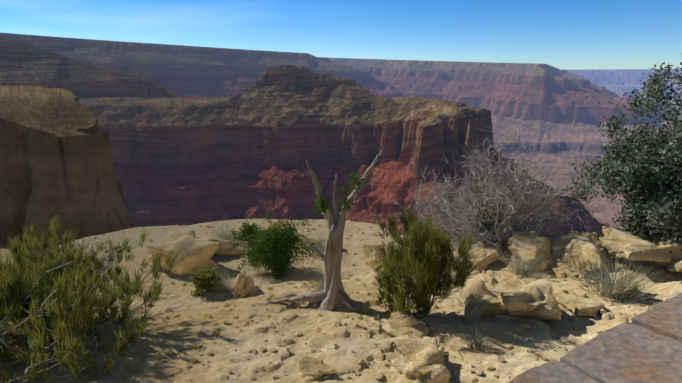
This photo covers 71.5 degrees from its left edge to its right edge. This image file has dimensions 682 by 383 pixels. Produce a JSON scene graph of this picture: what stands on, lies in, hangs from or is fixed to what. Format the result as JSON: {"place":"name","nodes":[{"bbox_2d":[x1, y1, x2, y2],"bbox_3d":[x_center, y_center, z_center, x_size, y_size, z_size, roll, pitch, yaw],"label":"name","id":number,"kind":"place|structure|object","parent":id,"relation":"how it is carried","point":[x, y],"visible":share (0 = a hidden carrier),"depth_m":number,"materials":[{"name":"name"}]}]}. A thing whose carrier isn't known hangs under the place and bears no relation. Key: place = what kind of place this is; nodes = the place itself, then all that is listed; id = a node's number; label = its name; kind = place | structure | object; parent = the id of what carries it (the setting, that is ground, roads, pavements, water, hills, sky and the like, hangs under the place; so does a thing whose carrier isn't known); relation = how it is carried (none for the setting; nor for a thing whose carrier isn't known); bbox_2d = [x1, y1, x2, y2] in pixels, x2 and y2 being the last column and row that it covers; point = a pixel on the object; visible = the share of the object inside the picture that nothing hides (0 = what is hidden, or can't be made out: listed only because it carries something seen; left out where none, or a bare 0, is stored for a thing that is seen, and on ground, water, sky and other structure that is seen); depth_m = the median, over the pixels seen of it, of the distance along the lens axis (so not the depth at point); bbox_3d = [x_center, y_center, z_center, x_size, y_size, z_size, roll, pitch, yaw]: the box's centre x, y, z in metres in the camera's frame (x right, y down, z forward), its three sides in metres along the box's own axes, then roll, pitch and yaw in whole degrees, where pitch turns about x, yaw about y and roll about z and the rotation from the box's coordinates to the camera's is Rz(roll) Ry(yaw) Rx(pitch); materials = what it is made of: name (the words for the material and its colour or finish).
{"place":"outdoors","nodes":[
{"label":"outdoors","id":0,"kind":"place"},
{"bbox_2d":[0,33,681,249],"bbox_3d":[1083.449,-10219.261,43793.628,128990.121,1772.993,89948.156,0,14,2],"label":"canyon terrain","id":1,"kind":"structure","parent":0,"point":[100,137],"depth_m":1487.74,"materials":[{"name":"brown stone"}]},
{"bbox_2d":[0,219,681,382],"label":"sandy ground","id":2,"kind":"structure","parent":0,"point":[243,340],"depth_m":4.94,"materials":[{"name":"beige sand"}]},
{"bbox_2d":[0,217,178,382],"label":"shrub","id":3,"kind":"object","parent":2,"relation":"on","point":[41,294],"visible":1,"depth_m":4.28,"materials":[{"name":"green plant"}]},
{"bbox_2d":[186,266,222,296],"bbox_3d":[-1.726,1.165,6.053,0.431,0.411,0.380,0,14,2],"label":"path shrub","id":4,"kind":"object","parent":2,"relation":"on","point":[203,279],"visible":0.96,"depth_m":5.99,"materials":[{"name":"green plant"}]},
{"bbox_2d":[229,221,259,244],"bbox_3d":[-1.851,0.875,9.308,0.624,0.600,0.560,0,14,2],"label":"ledge shrub","id":5,"kind":"object","parent":2,"relation":"on","point":[247,227],"visible":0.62,"depth_m":9.23,"materials":[{"name":"green plant"}]},
{"bbox_2d":[233,211,318,279],"bbox_3d":[-1.055,0.906,7.779,1.394,1.158,1.093,0,14,2],"label":"juniper bush","id":6,"kind":"object","parent":2,"relation":"on","point":[273,250],"visible":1,"depth_m":7.58,"materials":[{"name":"green plant"}]},
{"bbox_2d":[266,151,382,311],"bbox_3d":[-0.243,0.486,5.538,1.415,1.971,0.593,0,14,2],"label":"dead tree","id":7,"kind":"object","parent":2,"relation":"on","point":[332,295],"visible":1,"depth_m":5.46,"materials":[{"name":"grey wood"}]},
{"bbox_2d":[68,218,680,381],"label":"grass tufts","id":8,"kind":"object","parent":2,"relation":"on","point":[609,283],"depth_m":5.70,"materials":[{"name":"plant"}]},
{"bbox_2d":[145,219,681,382],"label":"rocks","id":9,"kind":"object","parent":2,"relation":"on","point":[422,360],"visible":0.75,"depth_m":6.05,"materials":[{"name":"stone"}]},
{"bbox_2d":[362,201,478,322],"bbox_3d":[0.794,1.033,5.026,1.235,1.841,1.066,-6,15,-24],"label":"shrub","id":10,"kind":"object","parent":2,"relation":"on","point":[419,260],"visible":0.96,"depth_m":4.82,"materials":[{"name":"green plant"}]},
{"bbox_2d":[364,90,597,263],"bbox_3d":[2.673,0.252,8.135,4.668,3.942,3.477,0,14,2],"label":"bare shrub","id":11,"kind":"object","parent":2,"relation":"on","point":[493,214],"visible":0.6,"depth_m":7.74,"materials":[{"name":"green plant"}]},
{"bbox_2d":[508,293,681,382],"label":"stone path","id":12,"kind":"structure","parent":2,"relation":"on","point":[645,347],"depth_m":1.57,"materials":[{"name":"stone"}]},
{"bbox_2d":[559,55,681,281],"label":"juniper tree","id":13,"kind":"object","parent":2,"relation":"on","point":[653,198],"visible":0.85,"depth_m":6.90,"materials":[{"name":"green plant"}]},
{"bbox_2d":[0,0,681,69],"label":"sky","id":14,"kind":"structure","parent":0,"point":[560,34],"materials":[{"name":"blue"}]}
]}

